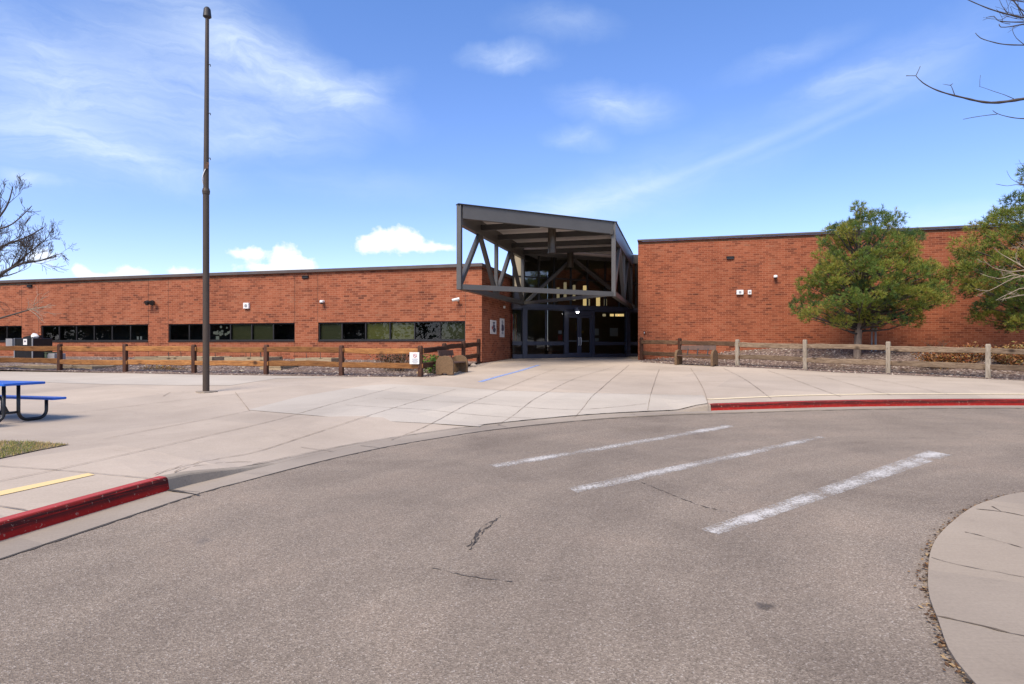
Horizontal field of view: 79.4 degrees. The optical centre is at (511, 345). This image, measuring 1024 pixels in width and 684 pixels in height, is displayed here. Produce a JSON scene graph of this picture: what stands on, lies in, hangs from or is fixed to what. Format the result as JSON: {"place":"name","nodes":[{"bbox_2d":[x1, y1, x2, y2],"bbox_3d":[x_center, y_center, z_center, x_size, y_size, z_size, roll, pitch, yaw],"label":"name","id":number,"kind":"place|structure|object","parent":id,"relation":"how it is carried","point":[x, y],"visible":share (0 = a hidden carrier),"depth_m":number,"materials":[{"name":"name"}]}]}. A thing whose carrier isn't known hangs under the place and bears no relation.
{"place":"outdoors","nodes":[
{"label":"outdoors","id":0,"kind":"place"},
{"bbox_2d":[0,372,328,384],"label":"pavement","id":1,"kind":"structure","parent":0,"point":[125,379],"depth_m":19.81,"materials":[{"name":"concrete"}]},
{"bbox_2d":[0,173,76,323],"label":"bare tree","id":2,"kind":"object","parent":1,"relation":"on","point":[22,244],"visible":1,"depth_m":21.63,"materials":[{"name":"brown plant"}]},
{"bbox_2d":[0,356,482,376],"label":"gravel bed","id":3,"kind":"object","parent":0,"point":[247,371],"visible":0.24,"depth_m":22.91,"materials":[{"name":"grey gravel"}]},
{"bbox_2d":[6,335,51,357],"bbox_3d":[-21.756,0.194,27.798,1.462,1.294,1.000,0,0,15],"label":"cabinet","id":4,"kind":"object","parent":3,"relation":"on","point":[30,341],"visible":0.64,"depth_m":27.43,"materials":[{"name":"black metal"}]},
{"bbox_2d":[31,333,38,337],"bbox_3d":[-21.295,-0.410,27.519,0.319,0.258,0.291,0,0,0],"label":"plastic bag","id":5,"kind":"object","parent":4,"relation":"on","point":[34,335],"visible":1,"depth_m":27.44,"materials":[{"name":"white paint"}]},
{"bbox_2d":[44,352,65,358],"bbox_3d":[-21.119,0.545,28.060,1.348,0.469,0.660,0,0,12],"label":"utility box","id":6,"kind":"object","parent":3,"relation":"on","point":[50,354],"visible":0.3,"depth_m":27.73,"materials":[{"name":"grey metal"}]},
{"bbox_2d":[0,365,115,372],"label":"planter bed","id":7,"kind":"object","parent":3,"relation":"on","point":[66,366],"visible":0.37,"depth_m":23.73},
{"bbox_2d":[139,365,187,369],"bbox_3d":[-13.227,0.892,23.353,2.029,0.389,1.122,0,0,19],"label":"grass tuft","id":8,"kind":"object","parent":3,"relation":"on","point":[161,367],"visible":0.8,"depth_m":23.21,"materials":[{"name":"grey plant"}]},
{"bbox_2d":[135,351,231,360],"bbox_3d":[-14.509,0.508,27.234,3.836,0.633,1.330,0,0,11],"label":"planter bed","id":9,"kind":"object","parent":3,"relation":"on","point":[200,358],"visible":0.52,"depth_m":26.74,"materials":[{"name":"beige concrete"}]},
{"bbox_2d":[0,344,423,376],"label":"rail fence","id":10,"kind":"object","parent":3,"relation":"on","point":[193,362],"visible":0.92,"depth_m":21.75,"materials":[{"name":"brown wood"}]},
{"bbox_2d":[410,352,418,363],"bbox_3d":[-3.219,0.427,20.328,0.317,0.391,0.016,0,0,0],"label":"notice sign","id":11,"kind":"object","parent":10,"relation":"attached to","point":[414,357],"visible":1,"depth_m":20.32,"materials":[{"name":"white paint"}]},
{"bbox_2d":[224,352,282,360],"bbox_3d":[-10.911,0.594,26.071,1.826,0.704,1.430,0,0,11],"label":"planter bed","id":12,"kind":"object","parent":3,"relation":"on","point":[253,358],"visible":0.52,"depth_m":25.44,"materials":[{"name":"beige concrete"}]},
{"bbox_2d":[260,366,293,369],"bbox_3d":[-8.981,0.839,24.009,0.881,0.414,1.530,0,0,11],"label":"planter bed","id":13,"kind":"object","parent":3,"relation":"on","point":[281,368],"visible":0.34,"depth_m":23.32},
{"bbox_2d":[295,353,344,361],"bbox_3d":[-7.957,0.520,25.591,1.638,0.674,1.230,0,0,11],"label":"planter bed","id":14,"kind":"object","parent":3,"relation":"on","point":[320,358],"visible":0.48,"depth_m":25.04,"materials":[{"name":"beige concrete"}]},
{"bbox_2d":[366,345,409,370],"bbox_3d":[-4.290,0.542,22.576,2.058,1.075,1.522,0,0,-12],"label":"dry shrub","id":15,"kind":"object","parent":3,"relation":"on","point":[400,359],"visible":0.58,"depth_m":22.47,"materials":[{"name":"brown plant"}]},
{"bbox_2d":[423,353,438,372],"bbox_3d":[-2.864,0.664,21.859,1.081,0.844,0.958,0,0,37],"label":"green shrub","id":16,"kind":"object","parent":3,"relation":"on","point":[432,358],"visible":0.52,"depth_m":21.85,"materials":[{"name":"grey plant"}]},
{"bbox_2d":[418,339,480,367],"bbox_3d":[-2.228,0.468,23.719,0.203,1.517,6.941,0,0,13],"label":"rail fence","id":17,"kind":"object","parent":3,"relation":"on","point":[463,345],"visible":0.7,"depth_m":24.30,"materials":[{"name":"brown wood"}]},
{"bbox_2d":[436,350,467,374],"bbox_3d":[-2.103,0.591,21.751,0.638,0.831,1.650,0,0,14],"label":"bench","id":18,"kind":"object","parent":3,"relation":"on","point":[447,363],"visible":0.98,"depth_m":21.07,"materials":[{"name":"beige concrete"}]},
{"bbox_2d":[249,384,706,425],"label":"pavement","id":19,"kind":"structure","parent":0,"point":[558,404],"depth_m":14.38,"materials":[{"name":"concrete"}]},
{"bbox_2d":[0,408,1023,683],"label":"road","id":20,"kind":"structure","parent":0,"point":[324,572],"depth_m":4.48,"materials":[{"name":"grey asphalt"}]},
{"bbox_2d":[0,408,966,581],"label":"road cracks","id":21,"kind":"object","parent":20,"relation":"on","point":[474,537],"visible":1,"depth_m":6.64,"materials":[{"name":"black asphalt"}]},
{"bbox_2d":[493,425,732,466],"bbox_3d":[2.028,1.586,10.129,6.064,0.021,0.262,0,0,-41],"label":"road marking","id":22,"kind":"object","parent":20,"relation":"on","point":[607,446],"visible":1,"depth_m":9.71,"materials":[{"name":"grey paint"}]},
{"bbox_2d":[571,436,819,491],"bbox_3d":[3.036,1.596,8.764,6.260,0.001,0.244,0,0,-40],"label":"road marking","id":23,"kind":"object","parent":20,"relation":"on","point":[670,468],"visible":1,"depth_m":7.85,"materials":[{"name":"grey paint"}]},
{"bbox_2d":[705,451,949,533],"bbox_3d":[4.080,1.597,7.214,6.167,0.001,0.345,0,0,-41],"label":"road marking","id":24,"kind":"object","parent":20,"relation":"on","point":[750,517],"visible":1,"depth_m":6.73,"materials":[{"name":"grey paint"}]},
{"bbox_2d":[906,0,1023,185],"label":"bare tree","id":25,"kind":"object","parent":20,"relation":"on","point":[1012,99],"visible":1,"depth_m":9.49,"materials":[{"name":"brown plant"}]},
{"bbox_2d":[908,491,1023,683],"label":"leaf litter","id":26,"kind":"object","parent":20,"relation":"on","point":[942,642],"visible":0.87,"depth_m":3.65,"materials":[{"name":"brown plant"}]},
{"bbox_2d":[0,357,1023,517],"bbox_3d":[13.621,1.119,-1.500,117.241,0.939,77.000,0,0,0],"label":"plaza","id":27,"kind":"structure","parent":0,"point":[76,427],"depth_m":13.64,"materials":[{"name":"concrete"}]},
{"bbox_2d":[0,380,66,421],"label":"picnic table","id":28,"kind":"object","parent":27,"relation":"on","point":[4,410],"visible":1,"depth_m":11.55,"materials":[{"name":"blue plastic"}]},
{"bbox_2d":[0,439,67,457],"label":"lawn","id":29,"kind":"structure","parent":27,"relation":"on","point":[6,443],"depth_m":8.66,"materials":[{"name":"green plant"}]},
{"bbox_2d":[0,473,93,494],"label":"road marking","id":30,"kind":"object","parent":27,"relation":"on","point":[8,491],"visible":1,"depth_m":6.39,"materials":[{"name":"yellow paint"}]},
{"bbox_2d":[0,476,168,540],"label":"kerb","id":31,"kind":"structure","parent":27,"relation":"on","point":[21,523],"depth_m":5.74,"materials":[{"name":"red paint"}]},
{"bbox_2d":[196,6,217,392],"bbox_3d":[-8.111,-3.839,16.293,0.545,10.208,0.413,0,0,0],"label":"flagpole","id":32,"kind":"object","parent":27,"relation":"on","point":[206,325],"visible":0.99,"depth_m":16.26,"materials":[{"name":"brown metal"}]},
{"bbox_2d":[161,463,273,488],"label":"kerb","id":33,"kind":"structure","parent":27,"relation":"on","point":[180,479],"depth_m":7.23,"materials":[{"name":"concrete"}]},
{"bbox_2d":[0,263,512,366],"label":"brick wing","id":34,"kind":"structure","parent":27,"relation":"on","point":[413,306],"depth_m":30.45,"materials":[{"name":"red brick"}]},
{"bbox_2d":[0,326,44,341],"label":"window","id":35,"kind":"structure","parent":34,"relation":"in","point":[6,332],"depth_m":36.22,"materials":[{"name":"black glass"}]},
{"bbox_2d":[42,324,147,341],"bbox_3d":[-22.313,-0.635,33.668,7.273,0.910,1.345,0,0,15],"label":"window","id":36,"kind":"structure","parent":34,"relation":"in","point":[135,332],"depth_m":34.27,"materials":[{"name":"black glass"}]},
{"bbox_2d":[144,300,154,304],"bbox_3d":[-18.676,-2.185,31.844,0.592,0.280,0.388,0,0,15],"label":"flood light","id":37,"kind":"object","parent":34,"relation":"attached to","point":[148,302],"visible":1,"depth_m":31.71,"materials":[{"name":"brown metal"}]},
{"bbox_2d":[168,323,294,341],"bbox_3d":[-13.965,-0.635,31.432,7.454,0.910,1.345,0,0,15],"label":"window","id":38,"kind":"structure","parent":34,"relation":"in","point":[228,332],"depth_m":31.38,"materials":[{"name":"black glass"}]},
{"bbox_2d":[243,303,249,308],"bbox_3d":[-13.137,-1.951,30.493,0.310,0.290,0.130,0,0,15],"label":"wall speaker","id":39,"kind":"object","parent":34,"relation":"attached to","point":[246,305],"depth_m":30.44,"materials":[{"name":"white paint"}]},
{"bbox_2d":[318,321,464,340],"bbox_3d":[-5.529,-0.635,29.171,7.453,0.910,1.345,0,0,15],"label":"window","id":40,"kind":"structure","parent":34,"relation":"in","point":[414,330],"depth_m":28.95,"materials":[{"name":"glass"}]},
{"bbox_2d":[490,320,495,333],"bbox_3d":[-0.877,-0.853,29.062,0.024,0.649,0.950,0,0,15],"label":"wall sign","id":41,"kind":"object","parent":34,"relation":"attached to","point":[492,326],"visible":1,"depth_m":28.96,"materials":[{"name":"white paper"}]},
{"bbox_2d":[500,318,504,336],"bbox_3d":[-0.484,-0.859,30.527,0.024,0.926,0.780,0,0,15],"label":"wall sign","id":42,"kind":"object","parent":34,"relation":"attached to","point":[502,327],"visible":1,"depth_m":30.53,"materials":[{"name":"white paper"}]},
{"bbox_2d":[267,404,710,463],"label":"kerb","id":43,"kind":"structure","parent":27,"relation":"on","point":[703,407],"depth_m":11.61,"materials":[{"name":"concrete"}]},
{"bbox_2d":[478,365,538,381],"bbox_3d":[0.096,0.975,22.444,0.202,0.285,7.592,0,0,16],"label":"road marking","id":44,"kind":"object","parent":27,"relation":"on","point":[507,373],"visible":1,"depth_m":21.75,"materials":[{"name":"blue paint"}]},
{"bbox_2d":[0,406,1023,557],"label":"gutter","id":45,"kind":"object","parent":27,"relation":"on","point":[17,544],"visible":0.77,"depth_m":7.43,"materials":[{"name":"concrete"}]},
{"bbox_2d":[511,248,637,358],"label":"entrance hall","id":46,"kind":"structure","parent":27,"relation":"on","point":[600,327],"depth_m":34.24,"materials":[{"name":"black glass"}]},
{"bbox_2d":[456,203,634,308],"bbox_3d":[2.469,-3.675,29.177,5.481,3.190,14.614,0,0,16],"label":"entrance canopy","id":47,"kind":"object","parent":46,"relation":"attached to","point":[512,232],"visible":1,"depth_m":26.45,"materials":[{"name":"metal"}]},
{"bbox_2d":[548,228,555,253],"bbox_3d":[1.710,-4.501,26.350,0.347,1.177,0.347,0,0,0],"label":"pendant light","id":48,"kind":"object","parent":47,"relation":"hanging from","point":[551,240],"visible":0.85,"depth_m":26.21,"materials":[{"name":"grey metal"}]},
{"bbox_2d":[567,253,573,267],"bbox_3d":[3.081,-4.610,32.600,0.347,0.960,0.347,0,0,0],"label":"pendant light","id":49,"kind":"object","parent":47,"relation":"hanging from","point":[570,260],"visible":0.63,"depth_m":32.46,"materials":[{"name":"grey metal"}]},
{"bbox_2d":[567,315,578,356],"bbox_3d":[3.321,-0.494,33.643,0.821,2.300,0.203,0,0,-28],"label":"door","id":50,"kind":"structure","parent":46,"relation":"in","point":[568,316],"depth_m":33.64,"materials":[{"name":"black metal"}]},
{"bbox_2d":[579,315,591,356],"bbox_3d":[4.053,-0.494,34.027,0.821,2.300,0.203,0,0,-28],"label":"door","id":51,"kind":"structure","parent":46,"relation":"in","point":[589,354],"depth_m":34.07,"materials":[{"name":"black metal"}]},
{"bbox_2d":[637,224,1023,367],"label":"brick wing","id":52,"kind":"structure","parent":27,"relation":"on","point":[687,289],"depth_m":29.18,"materials":[{"name":"red brick"}]},
{"bbox_2d":[736,290,743,294],"bbox_3d":[10.840,-2.516,29.306,0.310,0.220,0.130,0,0,15],"label":"wall speaker","id":53,"kind":"object","parent":52,"relation":"attached to","point":[739,292],"depth_m":29.25,"materials":[{"name":"white paint"}]},
{"bbox_2d":[709,393,1023,399],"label":"curb","id":54,"kind":"structure","parent":27,"relation":"on","point":[847,394],"depth_m":15.78,"materials":[{"name":"beige paint"}]},
{"bbox_2d":[710,399,1023,410],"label":"kerb","id":55,"kind":"structure","parent":27,"relation":"on","point":[863,403],"depth_m":14.80,"materials":[{"name":"red paint"}]},
{"bbox_2d":[977,241,1023,300],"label":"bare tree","id":56,"kind":"object","parent":27,"relation":"on","point":[1006,274],"visible":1,"depth_m":17.53,"materials":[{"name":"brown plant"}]},
{"bbox_2d":[0,0,1023,279],"label":"sky","id":57,"kind":"structure","parent":0,"point":[343,133],"materials":[{"name":"blue"}]},
{"bbox_2d":[641,348,1023,379],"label":"gravel bed","id":58,"kind":"object","parent":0,"point":[904,356],"visible":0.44,"depth_m":24.15,"materials":[{"name":"grey gravel"}]},
{"bbox_2d":[2,348,1022,379],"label":"gravel stones","id":59,"kind":"object","parent":58,"relation":"on","point":[763,366],"visible":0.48,"depth_m":23.61,"materials":[{"name":"grey gravel"}]},
{"bbox_2d":[674,345,717,365],"bbox_3d":[7.722,0.424,25.852,1.650,0.831,0.638,0,0,38],"label":"bench","id":60,"kind":"object","parent":58,"relation":"on","point":[678,355],"visible":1,"depth_m":25.94,"materials":[{"name":"beige concrete"}]},
{"bbox_2d":[639,337,1023,377],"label":"rail fence","id":61,"kind":"object","parent":58,"relation":"on","point":[987,366],"visible":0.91,"depth_m":22.66,"materials":[{"name":"brown wood"}]},
{"bbox_2d":[788,199,957,357],"bbox_3d":[14.270,-2.576,24.521,6.649,6.521,5.069,0,0,0],"label":"pine tree","id":62,"kind":"object","parent":58,"relation":"on","point":[875,304],"visible":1,"depth_m":23.78,"materials":[{"name":"green plant"}]},
{"bbox_2d":[871,328,876,350],"bbox_3d":[14.910,-0.222,25.400,0.227,0.982,0.160,0,0,0],"label":"meter post","id":63,"kind":"object","parent":58,"relation":"on","point":[875,337],"visible":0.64,"depth_m":25.37,"materials":[{"name":"grey metal"}]},
{"bbox_2d":[921,338,948,346],"bbox_3d":[18.045,-0.003,26.164,1.134,0.612,1.026,0,0,27],"label":"dry shrub","id":64,"kind":"object","parent":58,"relation":"on","point":[943,343],"visible":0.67,"depth_m":26.20,"materials":[{"name":"brown plant"}]},
{"bbox_2d":[911,341,994,369],"bbox_3d":[15.812,0.399,22.043,2.938,1.074,1.457,0,0,0],"label":"dry shrub","id":65,"kind":"object","parent":58,"relation":"on","point":[955,357],"visible":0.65,"depth_m":21.82,"materials":[{"name":"brown plant"}]},
{"bbox_2d":[943,165,1023,333],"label":"pine tree","id":66,"kind":"object","parent":58,"relation":"on","point":[1015,313],"visible":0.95,"depth_m":22.84,"materials":[{"name":"green plant"}]},
{"bbox_2d":[978,341,1023,364],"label":"dry shrub","id":67,"kind":"object","parent":58,"relation":"on","point":[1010,359],"visible":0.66,"depth_m":20.89,"materials":[{"name":"brown plant"}]},
{"bbox_2d":[928,492,1023,683],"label":"pavement","id":68,"kind":"structure","parent":0,"point":[983,594],"depth_m":4.00,"materials":[{"name":"concrete"}]}
]}

